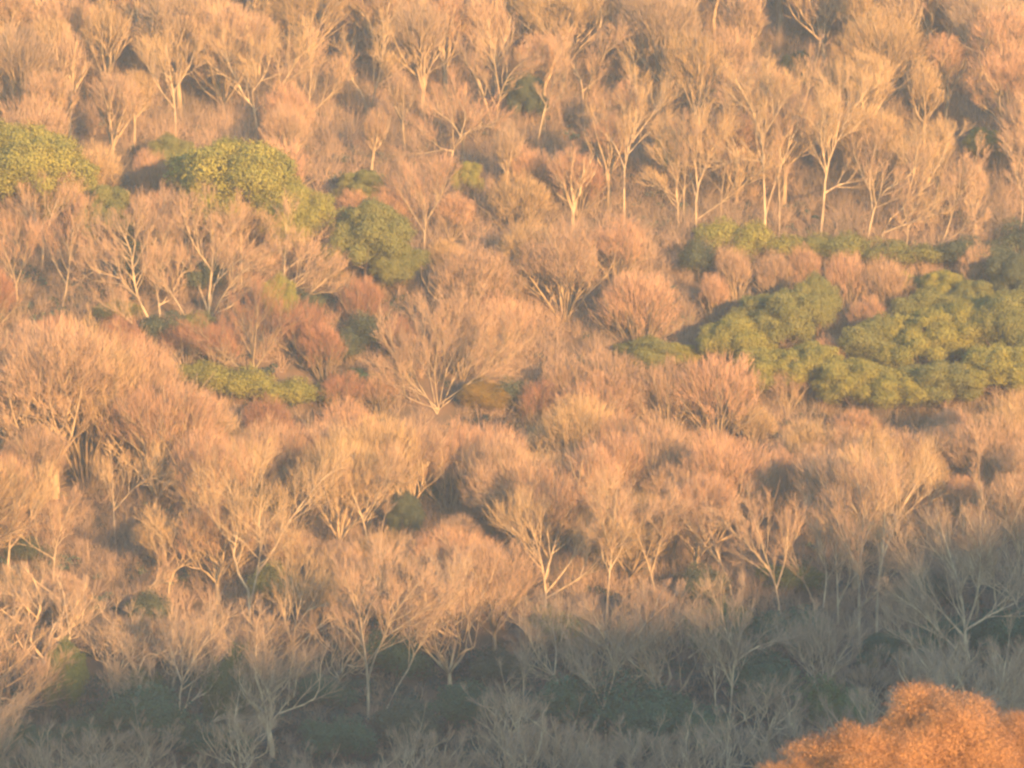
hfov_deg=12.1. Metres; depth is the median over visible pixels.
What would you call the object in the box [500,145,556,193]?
bare tree
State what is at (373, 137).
bare tree
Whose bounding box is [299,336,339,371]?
shrub
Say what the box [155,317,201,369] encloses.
bare tree
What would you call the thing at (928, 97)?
bare tree
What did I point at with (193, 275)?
shrub
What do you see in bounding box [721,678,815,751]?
bare tree
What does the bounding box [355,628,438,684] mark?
shrub
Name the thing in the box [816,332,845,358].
bare tree
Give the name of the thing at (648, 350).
evergreen tree
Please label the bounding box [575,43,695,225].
bare tree
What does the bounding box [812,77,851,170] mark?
bare tree
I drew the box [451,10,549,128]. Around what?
bare tree
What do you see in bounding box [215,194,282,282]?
bare tree
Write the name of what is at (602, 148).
bare tree
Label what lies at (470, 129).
bare tree
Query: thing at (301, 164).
bare tree
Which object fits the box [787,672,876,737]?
shrub
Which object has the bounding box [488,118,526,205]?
bare tree
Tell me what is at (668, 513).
bare tree
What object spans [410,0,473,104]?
bare tree
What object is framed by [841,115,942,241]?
bare tree
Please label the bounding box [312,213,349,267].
bare tree
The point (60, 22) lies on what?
bare tree
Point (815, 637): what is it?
bare tree
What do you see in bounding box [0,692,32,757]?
bare tree
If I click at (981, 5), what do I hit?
bare tree
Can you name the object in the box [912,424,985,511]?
bare tree
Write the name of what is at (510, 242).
bare tree
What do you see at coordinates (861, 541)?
bare tree
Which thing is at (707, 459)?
bare tree
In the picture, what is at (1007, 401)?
bare tree
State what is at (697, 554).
bare tree
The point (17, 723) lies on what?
bare tree
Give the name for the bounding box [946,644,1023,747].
bare tree
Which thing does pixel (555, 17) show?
bare tree
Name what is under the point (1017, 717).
rust leaved tree
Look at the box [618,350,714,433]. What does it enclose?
bare tree
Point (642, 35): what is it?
bare tree
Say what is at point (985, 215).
bare tree
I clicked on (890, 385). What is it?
evergreen tree
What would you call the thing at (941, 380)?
evergreen tree
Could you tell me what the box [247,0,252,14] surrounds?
bare tree
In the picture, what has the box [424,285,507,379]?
bare tree
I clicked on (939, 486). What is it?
bare tree
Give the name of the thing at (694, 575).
shrub
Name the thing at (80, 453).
bare tree
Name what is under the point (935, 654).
bare tree
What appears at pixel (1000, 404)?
bare tree
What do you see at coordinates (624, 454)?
bare tree
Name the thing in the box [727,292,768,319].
evergreen tree
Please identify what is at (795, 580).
shrub
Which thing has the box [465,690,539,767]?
bare tree
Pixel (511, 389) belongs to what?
shrub
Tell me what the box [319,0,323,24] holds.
bare tree
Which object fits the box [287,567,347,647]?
bare tree
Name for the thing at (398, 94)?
bare tree
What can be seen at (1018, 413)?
bare tree
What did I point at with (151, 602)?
shrub
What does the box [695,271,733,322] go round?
bare tree
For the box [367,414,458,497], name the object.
bare tree
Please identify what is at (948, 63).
bare tree
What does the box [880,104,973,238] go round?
bare tree
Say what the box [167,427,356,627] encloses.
bare tree
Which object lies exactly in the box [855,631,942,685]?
evergreen tree
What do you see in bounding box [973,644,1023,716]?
bare tree
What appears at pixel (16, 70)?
bare tree
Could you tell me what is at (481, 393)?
evergreen tree
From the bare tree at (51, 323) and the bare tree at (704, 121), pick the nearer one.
the bare tree at (51, 323)
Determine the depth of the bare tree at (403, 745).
506.23 m
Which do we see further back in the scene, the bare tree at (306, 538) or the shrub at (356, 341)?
the shrub at (356, 341)
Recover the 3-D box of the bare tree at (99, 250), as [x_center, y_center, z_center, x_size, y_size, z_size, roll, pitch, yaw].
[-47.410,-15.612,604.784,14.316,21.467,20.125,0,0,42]
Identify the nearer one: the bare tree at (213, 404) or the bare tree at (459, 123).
the bare tree at (213, 404)
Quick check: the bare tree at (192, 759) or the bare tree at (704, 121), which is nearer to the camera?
the bare tree at (192, 759)
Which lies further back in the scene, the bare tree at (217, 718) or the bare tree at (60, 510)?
the bare tree at (60, 510)
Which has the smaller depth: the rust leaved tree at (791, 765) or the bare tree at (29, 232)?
the rust leaved tree at (791, 765)
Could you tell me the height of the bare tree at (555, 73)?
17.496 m
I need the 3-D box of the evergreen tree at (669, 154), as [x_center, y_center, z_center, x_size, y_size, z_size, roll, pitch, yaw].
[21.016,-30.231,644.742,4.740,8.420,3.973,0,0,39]
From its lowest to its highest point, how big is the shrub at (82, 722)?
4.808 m
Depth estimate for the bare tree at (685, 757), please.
497.74 m
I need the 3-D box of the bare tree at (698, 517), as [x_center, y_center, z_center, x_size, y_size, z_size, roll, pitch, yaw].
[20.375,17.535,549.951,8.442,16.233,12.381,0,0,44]
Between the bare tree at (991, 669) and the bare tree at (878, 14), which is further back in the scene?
the bare tree at (878, 14)
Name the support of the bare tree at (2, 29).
on the ground
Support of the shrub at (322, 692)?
on the ground
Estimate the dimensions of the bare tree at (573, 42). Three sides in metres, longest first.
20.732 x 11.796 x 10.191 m
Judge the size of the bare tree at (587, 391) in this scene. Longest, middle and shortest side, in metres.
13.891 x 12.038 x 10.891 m
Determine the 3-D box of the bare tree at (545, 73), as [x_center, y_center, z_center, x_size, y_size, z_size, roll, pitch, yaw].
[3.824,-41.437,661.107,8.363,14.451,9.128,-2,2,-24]
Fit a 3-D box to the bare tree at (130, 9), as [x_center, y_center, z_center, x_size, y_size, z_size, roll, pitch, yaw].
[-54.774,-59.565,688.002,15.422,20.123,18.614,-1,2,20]
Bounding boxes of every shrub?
[0,535,52,568]
[0,718,56,761]
[46,710,130,751]
[86,680,212,755]
[92,298,145,320]
[109,667,173,704]
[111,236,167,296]
[124,587,174,632]
[136,309,188,349]
[161,719,256,764]
[173,358,221,386]
[174,309,216,331]
[176,254,228,295]
[193,361,249,402]
[222,362,279,409]
[232,476,285,518]
[246,557,301,613]
[254,375,319,411]
[290,673,360,710]
[293,286,327,315]
[295,713,383,763]
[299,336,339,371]
[303,382,341,407]
[329,366,383,390]
[334,326,369,364]
[344,309,396,355]
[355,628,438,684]
[367,693,446,758]
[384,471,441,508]
[424,677,499,734]
[467,647,533,695]
[491,375,546,419]
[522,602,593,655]
[529,671,612,739]
[559,357,601,373]
[569,665,693,758]
[617,689,733,765]
[675,560,732,606]
[676,235,716,282]
[679,594,757,662]
[690,215,743,254]
[723,644,804,720]
[724,218,777,261]
[740,602,832,662]
[755,558,829,597]
[759,232,804,260]
[784,231,833,258]
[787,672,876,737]
[819,229,873,261]
[860,236,916,268]
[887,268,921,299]
[891,563,950,615]
[899,241,944,265]
[902,614,1005,652]
[927,232,987,272]
[957,239,1023,271]
[961,602,1023,663]
[994,216,1023,252]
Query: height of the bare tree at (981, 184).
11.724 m
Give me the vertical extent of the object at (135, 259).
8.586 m
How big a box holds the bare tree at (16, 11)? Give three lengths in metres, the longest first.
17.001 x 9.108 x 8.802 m
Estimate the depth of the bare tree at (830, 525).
544.16 m
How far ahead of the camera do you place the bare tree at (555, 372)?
597.63 m
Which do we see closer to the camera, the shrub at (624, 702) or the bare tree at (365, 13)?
the shrub at (624, 702)
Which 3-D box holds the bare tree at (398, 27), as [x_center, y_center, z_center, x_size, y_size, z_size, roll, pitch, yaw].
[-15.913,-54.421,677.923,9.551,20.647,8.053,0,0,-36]
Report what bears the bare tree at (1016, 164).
on the ground
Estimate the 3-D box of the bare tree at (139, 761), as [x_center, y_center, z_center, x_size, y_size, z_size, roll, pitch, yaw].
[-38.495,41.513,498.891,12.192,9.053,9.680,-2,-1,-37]
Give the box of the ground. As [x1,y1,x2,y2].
[0,0,1023,767]
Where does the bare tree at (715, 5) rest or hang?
on the ground
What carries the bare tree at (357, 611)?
on the ground
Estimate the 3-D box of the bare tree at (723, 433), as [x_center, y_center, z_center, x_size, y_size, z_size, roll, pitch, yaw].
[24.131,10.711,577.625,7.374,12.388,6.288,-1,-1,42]
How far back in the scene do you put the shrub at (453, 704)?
516.25 m
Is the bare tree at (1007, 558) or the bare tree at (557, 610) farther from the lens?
the bare tree at (1007, 558)
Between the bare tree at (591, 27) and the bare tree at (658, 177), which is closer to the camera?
the bare tree at (658, 177)
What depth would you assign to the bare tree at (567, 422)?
575.01 m
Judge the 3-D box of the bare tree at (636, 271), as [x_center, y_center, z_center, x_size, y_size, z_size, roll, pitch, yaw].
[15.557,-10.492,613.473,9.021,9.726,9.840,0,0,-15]
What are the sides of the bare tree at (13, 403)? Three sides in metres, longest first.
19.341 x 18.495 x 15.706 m
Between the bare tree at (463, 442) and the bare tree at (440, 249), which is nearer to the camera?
the bare tree at (463, 442)
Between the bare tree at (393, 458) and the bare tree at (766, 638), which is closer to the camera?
the bare tree at (766, 638)
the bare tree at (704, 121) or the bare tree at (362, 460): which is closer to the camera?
the bare tree at (362, 460)
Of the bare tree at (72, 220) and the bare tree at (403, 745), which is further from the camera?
the bare tree at (72, 220)
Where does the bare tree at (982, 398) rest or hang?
on the ground
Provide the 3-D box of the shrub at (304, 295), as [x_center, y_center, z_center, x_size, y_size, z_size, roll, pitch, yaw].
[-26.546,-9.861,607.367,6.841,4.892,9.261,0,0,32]
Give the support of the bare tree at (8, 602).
on the ground
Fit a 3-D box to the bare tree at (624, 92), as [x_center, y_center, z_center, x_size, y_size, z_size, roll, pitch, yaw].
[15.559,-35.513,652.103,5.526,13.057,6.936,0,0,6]
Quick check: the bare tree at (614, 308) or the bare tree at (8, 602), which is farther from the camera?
the bare tree at (614, 308)
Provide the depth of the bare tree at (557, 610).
518.29 m
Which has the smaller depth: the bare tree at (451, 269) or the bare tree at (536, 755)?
the bare tree at (536, 755)
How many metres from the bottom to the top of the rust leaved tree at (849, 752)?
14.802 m
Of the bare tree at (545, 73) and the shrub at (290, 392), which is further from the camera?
the bare tree at (545, 73)
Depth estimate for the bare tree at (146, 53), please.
651.21 m
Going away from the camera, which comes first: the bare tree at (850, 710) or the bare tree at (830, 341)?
the bare tree at (850, 710)
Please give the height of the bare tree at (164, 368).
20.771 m
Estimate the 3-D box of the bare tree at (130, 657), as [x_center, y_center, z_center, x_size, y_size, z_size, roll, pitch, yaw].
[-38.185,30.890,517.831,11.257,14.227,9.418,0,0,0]
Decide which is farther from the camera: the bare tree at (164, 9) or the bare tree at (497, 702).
the bare tree at (164, 9)
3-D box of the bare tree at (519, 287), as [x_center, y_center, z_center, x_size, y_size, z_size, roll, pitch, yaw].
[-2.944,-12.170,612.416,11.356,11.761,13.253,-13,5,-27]
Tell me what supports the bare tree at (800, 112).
on the ground
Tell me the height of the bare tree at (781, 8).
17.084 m
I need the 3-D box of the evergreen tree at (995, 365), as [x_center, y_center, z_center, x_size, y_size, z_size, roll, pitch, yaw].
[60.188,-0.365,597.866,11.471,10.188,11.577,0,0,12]
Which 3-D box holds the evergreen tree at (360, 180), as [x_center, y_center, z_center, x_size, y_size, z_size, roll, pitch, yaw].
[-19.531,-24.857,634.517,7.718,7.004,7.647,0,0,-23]
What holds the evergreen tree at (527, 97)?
on the ground
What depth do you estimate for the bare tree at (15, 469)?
550.00 m
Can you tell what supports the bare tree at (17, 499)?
on the ground
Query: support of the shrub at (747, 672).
on the ground
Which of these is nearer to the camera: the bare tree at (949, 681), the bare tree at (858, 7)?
the bare tree at (949, 681)
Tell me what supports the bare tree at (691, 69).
on the ground
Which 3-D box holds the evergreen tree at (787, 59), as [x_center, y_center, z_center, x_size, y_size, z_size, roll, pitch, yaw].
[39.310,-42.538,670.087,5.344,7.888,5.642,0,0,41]
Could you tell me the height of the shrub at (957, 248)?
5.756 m
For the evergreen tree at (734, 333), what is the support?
on the ground
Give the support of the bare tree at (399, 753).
on the ground
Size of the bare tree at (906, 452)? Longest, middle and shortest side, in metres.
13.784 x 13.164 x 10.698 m
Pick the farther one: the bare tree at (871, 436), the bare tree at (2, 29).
the bare tree at (2, 29)
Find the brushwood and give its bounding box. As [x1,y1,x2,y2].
[0,0,1023,767]
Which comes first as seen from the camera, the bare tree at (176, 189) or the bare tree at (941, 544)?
the bare tree at (941, 544)
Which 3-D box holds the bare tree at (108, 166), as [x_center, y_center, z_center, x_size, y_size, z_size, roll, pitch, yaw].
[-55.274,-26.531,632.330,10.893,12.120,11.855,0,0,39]
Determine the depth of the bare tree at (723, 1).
681.01 m
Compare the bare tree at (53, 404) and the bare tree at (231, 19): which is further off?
the bare tree at (231, 19)
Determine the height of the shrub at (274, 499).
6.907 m
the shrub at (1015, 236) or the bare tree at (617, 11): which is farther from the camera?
the bare tree at (617, 11)
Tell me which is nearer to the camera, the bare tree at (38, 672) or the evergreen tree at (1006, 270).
the bare tree at (38, 672)
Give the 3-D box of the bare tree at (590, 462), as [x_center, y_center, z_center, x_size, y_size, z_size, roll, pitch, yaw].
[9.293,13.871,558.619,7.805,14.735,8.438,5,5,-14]
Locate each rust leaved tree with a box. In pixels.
[756,752,816,767]
[772,716,934,767]
[846,677,1023,767]
[960,707,1023,767]
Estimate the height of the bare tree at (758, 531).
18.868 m
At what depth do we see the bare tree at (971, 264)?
620.26 m
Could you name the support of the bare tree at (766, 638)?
on the ground
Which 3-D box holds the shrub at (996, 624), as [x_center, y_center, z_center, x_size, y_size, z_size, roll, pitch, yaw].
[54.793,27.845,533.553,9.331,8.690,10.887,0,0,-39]
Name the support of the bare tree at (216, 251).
on the ground
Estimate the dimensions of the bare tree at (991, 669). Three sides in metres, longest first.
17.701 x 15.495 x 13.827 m
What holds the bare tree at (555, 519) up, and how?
on the ground
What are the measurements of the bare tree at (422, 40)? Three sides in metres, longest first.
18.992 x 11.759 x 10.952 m
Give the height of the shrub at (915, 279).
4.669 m
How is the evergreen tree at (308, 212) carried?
on the ground
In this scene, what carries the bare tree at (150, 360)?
on the ground
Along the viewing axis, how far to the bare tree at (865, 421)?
591.08 m
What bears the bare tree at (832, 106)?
on the ground
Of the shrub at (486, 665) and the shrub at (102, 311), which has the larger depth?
the shrub at (102, 311)
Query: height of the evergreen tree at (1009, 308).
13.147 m
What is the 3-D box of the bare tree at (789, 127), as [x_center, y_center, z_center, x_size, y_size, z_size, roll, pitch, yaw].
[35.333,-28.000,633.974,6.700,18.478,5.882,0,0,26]
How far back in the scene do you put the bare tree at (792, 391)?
598.51 m
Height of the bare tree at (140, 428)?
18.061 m
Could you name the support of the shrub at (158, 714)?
on the ground
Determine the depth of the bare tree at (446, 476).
571.31 m
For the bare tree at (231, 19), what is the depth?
658.88 m
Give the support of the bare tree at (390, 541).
on the ground
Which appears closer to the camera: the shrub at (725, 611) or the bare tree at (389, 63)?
the shrub at (725, 611)
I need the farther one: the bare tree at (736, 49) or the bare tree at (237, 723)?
the bare tree at (736, 49)
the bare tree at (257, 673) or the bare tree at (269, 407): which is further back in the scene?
the bare tree at (269, 407)
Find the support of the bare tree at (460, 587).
on the ground
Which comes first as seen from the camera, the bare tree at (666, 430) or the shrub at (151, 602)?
the shrub at (151, 602)
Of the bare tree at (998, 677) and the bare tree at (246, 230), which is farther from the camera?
the bare tree at (246, 230)
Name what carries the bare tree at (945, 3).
on the ground
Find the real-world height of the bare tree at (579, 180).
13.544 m
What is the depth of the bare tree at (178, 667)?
527.15 m
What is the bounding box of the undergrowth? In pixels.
[0,0,1023,767]
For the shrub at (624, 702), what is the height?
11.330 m
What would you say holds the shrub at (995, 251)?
on the ground
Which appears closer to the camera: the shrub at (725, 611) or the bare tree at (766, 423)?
the shrub at (725, 611)
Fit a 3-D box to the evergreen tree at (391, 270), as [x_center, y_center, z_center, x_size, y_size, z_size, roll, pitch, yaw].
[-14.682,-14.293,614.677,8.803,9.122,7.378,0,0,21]
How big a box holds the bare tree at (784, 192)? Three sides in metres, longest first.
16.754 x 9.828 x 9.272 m
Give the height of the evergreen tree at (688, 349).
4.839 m
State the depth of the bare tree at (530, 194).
630.52 m
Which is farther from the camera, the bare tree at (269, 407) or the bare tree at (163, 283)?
the bare tree at (163, 283)
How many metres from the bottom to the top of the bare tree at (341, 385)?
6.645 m
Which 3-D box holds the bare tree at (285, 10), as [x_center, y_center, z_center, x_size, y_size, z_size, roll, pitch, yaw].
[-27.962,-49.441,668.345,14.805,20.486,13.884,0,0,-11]
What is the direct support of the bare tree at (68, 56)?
on the ground
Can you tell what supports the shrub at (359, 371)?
on the ground
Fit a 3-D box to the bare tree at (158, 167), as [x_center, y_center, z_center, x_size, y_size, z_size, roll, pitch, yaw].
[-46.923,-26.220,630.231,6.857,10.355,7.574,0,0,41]
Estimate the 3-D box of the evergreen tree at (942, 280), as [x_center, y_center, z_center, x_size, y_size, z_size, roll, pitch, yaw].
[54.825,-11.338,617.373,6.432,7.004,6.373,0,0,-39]
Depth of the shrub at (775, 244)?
625.95 m
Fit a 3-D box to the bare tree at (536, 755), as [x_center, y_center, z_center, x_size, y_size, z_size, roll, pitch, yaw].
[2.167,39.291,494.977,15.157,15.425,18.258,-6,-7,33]
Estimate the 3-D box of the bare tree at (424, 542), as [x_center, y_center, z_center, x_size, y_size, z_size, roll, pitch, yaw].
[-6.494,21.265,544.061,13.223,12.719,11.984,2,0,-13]
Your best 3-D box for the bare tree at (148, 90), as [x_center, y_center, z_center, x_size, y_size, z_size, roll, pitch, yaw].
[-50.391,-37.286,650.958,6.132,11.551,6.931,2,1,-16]
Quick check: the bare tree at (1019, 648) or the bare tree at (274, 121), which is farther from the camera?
the bare tree at (274, 121)
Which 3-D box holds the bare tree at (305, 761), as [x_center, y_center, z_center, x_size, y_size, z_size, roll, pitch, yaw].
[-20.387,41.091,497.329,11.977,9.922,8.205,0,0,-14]
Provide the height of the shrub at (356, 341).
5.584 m
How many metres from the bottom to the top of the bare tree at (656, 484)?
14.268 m
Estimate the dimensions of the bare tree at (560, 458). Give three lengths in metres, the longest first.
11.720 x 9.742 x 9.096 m
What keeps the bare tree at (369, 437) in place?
on the ground
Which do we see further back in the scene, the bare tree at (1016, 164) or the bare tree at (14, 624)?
the bare tree at (1016, 164)
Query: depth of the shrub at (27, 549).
550.19 m
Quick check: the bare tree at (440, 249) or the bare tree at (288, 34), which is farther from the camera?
the bare tree at (288, 34)
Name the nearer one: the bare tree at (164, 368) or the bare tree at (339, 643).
the bare tree at (339, 643)
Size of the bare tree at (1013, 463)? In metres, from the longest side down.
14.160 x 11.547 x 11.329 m
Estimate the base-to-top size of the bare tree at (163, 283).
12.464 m
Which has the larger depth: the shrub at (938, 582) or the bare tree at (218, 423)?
the bare tree at (218, 423)
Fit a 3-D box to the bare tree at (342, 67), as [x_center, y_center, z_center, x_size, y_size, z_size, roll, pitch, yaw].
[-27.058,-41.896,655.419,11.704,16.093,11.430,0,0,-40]
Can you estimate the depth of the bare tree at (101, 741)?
505.60 m
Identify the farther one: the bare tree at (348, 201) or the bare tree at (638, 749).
the bare tree at (348, 201)
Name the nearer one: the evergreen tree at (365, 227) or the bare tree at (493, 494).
the bare tree at (493, 494)
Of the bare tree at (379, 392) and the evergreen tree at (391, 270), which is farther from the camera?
the evergreen tree at (391, 270)
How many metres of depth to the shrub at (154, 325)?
598.17 m
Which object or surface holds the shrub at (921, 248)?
on the ground
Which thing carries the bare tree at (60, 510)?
on the ground
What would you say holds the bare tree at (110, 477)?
on the ground
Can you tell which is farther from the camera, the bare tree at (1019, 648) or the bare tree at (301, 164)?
the bare tree at (301, 164)
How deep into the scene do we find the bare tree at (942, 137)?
638.93 m
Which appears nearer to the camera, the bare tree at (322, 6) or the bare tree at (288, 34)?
the bare tree at (288, 34)
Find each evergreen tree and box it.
[0,117,99,245]
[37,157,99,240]
[40,636,90,723]
[73,184,135,256]
[146,131,194,179]
[158,133,303,273]
[252,173,337,280]
[257,271,300,332]
[310,195,417,293]
[331,169,389,201]
[364,245,432,302]
[384,488,426,549]
[450,160,485,198]
[456,375,511,424]
[503,70,549,137]
[608,333,681,379]
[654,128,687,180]
[661,341,701,373]
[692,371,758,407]
[694,310,778,374]
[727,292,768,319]
[729,347,809,407]
[746,285,824,349]
[777,338,847,407]
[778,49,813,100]
[793,268,842,341]
[808,357,883,419]
[836,309,926,368]
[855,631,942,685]
[860,365,931,425]
[869,305,964,367]
[888,284,958,322]
[897,358,983,416]
[915,269,964,300]
[940,296,999,358]
[948,278,1001,305]
[960,341,1023,414]
[962,126,1005,170]
[963,286,1023,355]
[984,250,1023,292]
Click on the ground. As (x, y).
(448, 410)
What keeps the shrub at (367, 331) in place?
on the ground
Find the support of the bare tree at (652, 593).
on the ground
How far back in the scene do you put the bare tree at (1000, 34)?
656.98 m
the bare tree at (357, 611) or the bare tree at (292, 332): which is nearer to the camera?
the bare tree at (357, 611)
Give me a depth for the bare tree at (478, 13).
667.77 m
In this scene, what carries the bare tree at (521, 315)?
on the ground
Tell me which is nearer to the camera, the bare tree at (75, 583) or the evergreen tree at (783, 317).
the bare tree at (75, 583)
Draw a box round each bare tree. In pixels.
[0,0,17,35]
[0,0,39,91]
[0,15,87,124]
[0,20,30,71]
[0,90,75,138]
[0,197,44,257]
[0,214,46,304]
[0,263,28,325]
[0,308,133,499]
[0,317,73,464]
[0,323,60,456]
[0,420,72,530]
[0,446,44,536]
[0,455,68,579]
[0,458,58,547]
[0,479,92,580]
[0,558,117,668]
[0,563,42,638]
[0,571,32,639]
[0,592,81,719]
[0,616,76,717]
[0,690,33,767]
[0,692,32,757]
[0,717,133,767]
[5,160,87,268]
[13,0,114,69]
[16,68,83,130]
[22,180,100,312]
[23,305,163,493]
[24,0,43,40]
[28,11,77,112]
[30,308,88,345]
[34,570,94,641]
[49,716,156,767]
[50,23,97,140]
[64,330,197,489]
[64,594,167,677]
[65,179,188,326]
[68,322,183,474]
[77,0,139,123]
[78,136,134,190]
[82,65,146,185]
[84,370,232,514]
[85,435,183,542]
[89,651,151,741]
[92,744,173,767]
[93,309,160,358]
[103,0,192,81]
[103,611,206,701]
[111,695,191,767]
[116,66,159,146]
[120,377,252,508]
[121,0,137,26]
[122,187,208,249]
[124,0,213,118]
[125,19,219,136]
[128,147,175,207]
[129,514,186,582]
[130,240,206,315]
[133,497,231,597]
[142,752,232,767]
[143,542,185,604]
[145,610,232,688]
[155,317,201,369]
[155,589,247,736]
[158,176,290,314]
[158,493,267,604]
[161,422,254,540]
[167,165,188,196]
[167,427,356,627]
[172,268,314,372]
[178,411,255,484]
[179,0,287,118]
[184,0,234,87]
[188,316,245,367]
[190,390,225,416]
[191,593,322,688]
[194,672,283,767]
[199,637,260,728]
[200,6,332,140]
[203,528,261,583]
[206,624,316,723]
[207,188,263,284]
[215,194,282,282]
[217,410,302,523]
[229,597,349,757]
[233,0,283,88]
[237,391,298,437]
[242,427,293,483]
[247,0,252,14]
[247,210,271,252]
[248,78,316,151]
[251,133,322,187]
[254,98,316,156]
[257,418,329,520]
[260,19,364,119]
[260,187,350,292]
[262,0,355,93]
[262,536,371,672]
[262,740,364,767]
[263,526,320,574]
[268,296,339,368]
[278,413,373,518]
[283,0,296,60]
[283,320,350,382]
[287,428,391,545]
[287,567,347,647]
[289,244,355,317]
[296,610,391,686]
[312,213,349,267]
[313,394,388,454]
[314,369,368,416]
[316,406,427,533]
[318,532,471,721]
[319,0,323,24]
[319,536,368,613]
[323,439,417,548]
[326,274,390,337]
[329,7,413,113]
[335,186,367,213]
[338,0,427,88]
[342,744,440,767]
[345,494,445,639]
[347,525,417,586]
[350,0,368,63]
[351,368,405,417]
[355,277,533,413]
[361,103,392,170]
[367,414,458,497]
[369,543,522,685]
[369,725,511,767]
[370,185,419,221]
[372,148,461,254]
[374,311,420,370]
[381,0,458,125]
[382,697,452,767]
[384,0,404,62]
[384,63,419,155]
[385,68,519,175]
[385,454,430,539]
[386,543,486,709]
[401,522,511,623]
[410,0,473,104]
[413,414,493,520]
[420,237,467,276]
[421,240,517,321]
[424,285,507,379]
[431,191,483,240]
[433,511,484,582]
[434,423,499,496]
[442,246,527,326]
[442,532,547,651]
[445,417,533,519]
[450,95,478,160]
[450,427,542,537]
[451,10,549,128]
[456,448,565,554]
[460,658,556,745]
[461,0,521,100]
[463,697,619,767]
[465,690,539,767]
[468,288,543,363]
[470,0,484,62]
[474,166,567,237]
[478,464,657,608]
[478,608,560,720]
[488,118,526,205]
[489,0,562,44]
[489,214,561,291]
[497,579,592,729]
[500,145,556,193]
[501,378,561,429]
[503,444,571,533]
[507,462,595,589]
[508,213,620,321]
[512,0,614,99]
[512,419,580,471]
[513,27,567,129]
[521,727,677,767]
[523,692,616,767]
[526,390,617,491]
[533,28,578,146]
[534,351,596,403]
[538,152,621,217]
[541,369,647,441]
[542,18,638,112]
[544,0,600,72]
[547,141,599,232]
[547,444,588,508]
[552,344,657,424]
[558,596,670,753]
[559,427,648,502]
[559,576,740,700]
[559,627,632,681]
[559,709,720,767]
[562,440,627,559]
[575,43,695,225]
[575,483,683,588]
[577,464,676,634]
[582,266,698,345]
[584,103,630,211]
[585,410,651,497]
[587,215,658,285]
[588,0,667,93]
[589,1,593,41]
[600,0,702,68]
[600,265,674,336]
[608,0,714,122]
[608,403,703,532]
[609,74,645,161]
[611,572,694,688]
[613,474,697,596]
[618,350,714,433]
[627,582,675,652]
[628,415,703,493]
[634,114,704,224]
[637,455,705,568]
[645,8,681,87]
[646,471,731,595]
[651,69,777,230]
[652,696,741,767]
[657,25,729,161]
[659,346,782,445]
[662,434,734,498]
[663,107,712,222]
[665,471,750,570]
[672,0,703,64]
[672,563,816,729]
[678,430,780,558]
[681,40,813,226]
[684,613,737,717]
[686,426,732,454]
[686,702,777,767]
[690,102,778,204]
[691,116,742,217]
[694,22,759,120]
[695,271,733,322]
[697,52,796,173]
[699,474,812,611]
[707,597,794,696]
[710,0,718,33]
[710,245,753,304]
[710,448,784,537]
[711,0,771,73]
[721,0,737,40]
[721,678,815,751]
[722,401,779,450]
[732,706,851,767]
[750,248,796,294]
[754,443,804,522]
[759,359,811,417]
[760,31,832,227]
[761,91,826,208]
[764,103,804,232]
[765,594,887,716]
[766,515,814,605]
[770,690,841,767]
[772,414,835,500]
[775,604,865,677]
[776,0,787,46]
[781,241,826,288]
[783,0,845,70]
[785,484,907,624]
[787,437,912,588]
[788,51,889,234]
[788,444,849,564]
[791,436,844,504]
[797,685,962,745]
[800,642,920,725]
[807,454,910,645]
[812,59,845,105]
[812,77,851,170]
[814,1,850,43]
[815,685,936,737]
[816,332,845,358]
[821,249,873,316]
[821,418,875,497]
[822,408,888,444]
[823,94,914,203]
[827,3,951,129]
[829,0,926,52]
[833,0,878,63]
[834,430,948,632]
[835,416,914,541]
[839,49,901,146]
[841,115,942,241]
[845,294,894,327]
[853,252,920,314]
[858,426,958,517]
[866,488,1023,681]
[870,652,1023,754]
[872,0,923,95]
[878,429,921,481]
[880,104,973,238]
[888,174,959,245]
[890,629,1023,725]
[898,627,972,707]
[903,434,951,545]
[904,0,940,58]
[904,55,950,158]
[908,112,956,208]
[908,629,1023,719]
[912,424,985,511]
[914,422,966,500]
[916,609,1023,728]
[918,30,977,128]
[921,0,967,38]
[927,404,972,441]
[930,0,1021,47]
[934,128,995,243]
[937,0,1023,103]
[937,406,1023,522]
[940,474,979,544]
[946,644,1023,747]
[950,502,1023,617]
[950,524,1006,617]
[951,239,992,282]
[953,157,989,240]
[958,0,1023,108]
[963,38,1023,169]
[964,436,1023,609]
[969,400,1023,483]
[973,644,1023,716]
[974,373,989,407]
[978,389,1023,420]
[978,435,1023,499]
[980,379,1023,456]
[981,83,1023,168]
[983,470,1023,582]
[995,124,1023,228]
[1006,634,1023,670]
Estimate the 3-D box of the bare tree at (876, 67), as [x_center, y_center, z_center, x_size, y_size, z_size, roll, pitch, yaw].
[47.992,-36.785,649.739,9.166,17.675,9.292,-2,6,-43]
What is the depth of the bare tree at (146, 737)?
505.34 m
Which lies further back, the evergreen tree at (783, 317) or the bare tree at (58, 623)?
the evergreen tree at (783, 317)
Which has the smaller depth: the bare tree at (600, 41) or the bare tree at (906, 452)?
the bare tree at (906, 452)
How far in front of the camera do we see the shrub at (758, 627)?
531.86 m
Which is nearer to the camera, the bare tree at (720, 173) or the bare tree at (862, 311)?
the bare tree at (862, 311)
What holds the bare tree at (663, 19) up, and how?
on the ground
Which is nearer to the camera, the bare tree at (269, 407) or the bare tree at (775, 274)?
the bare tree at (269, 407)

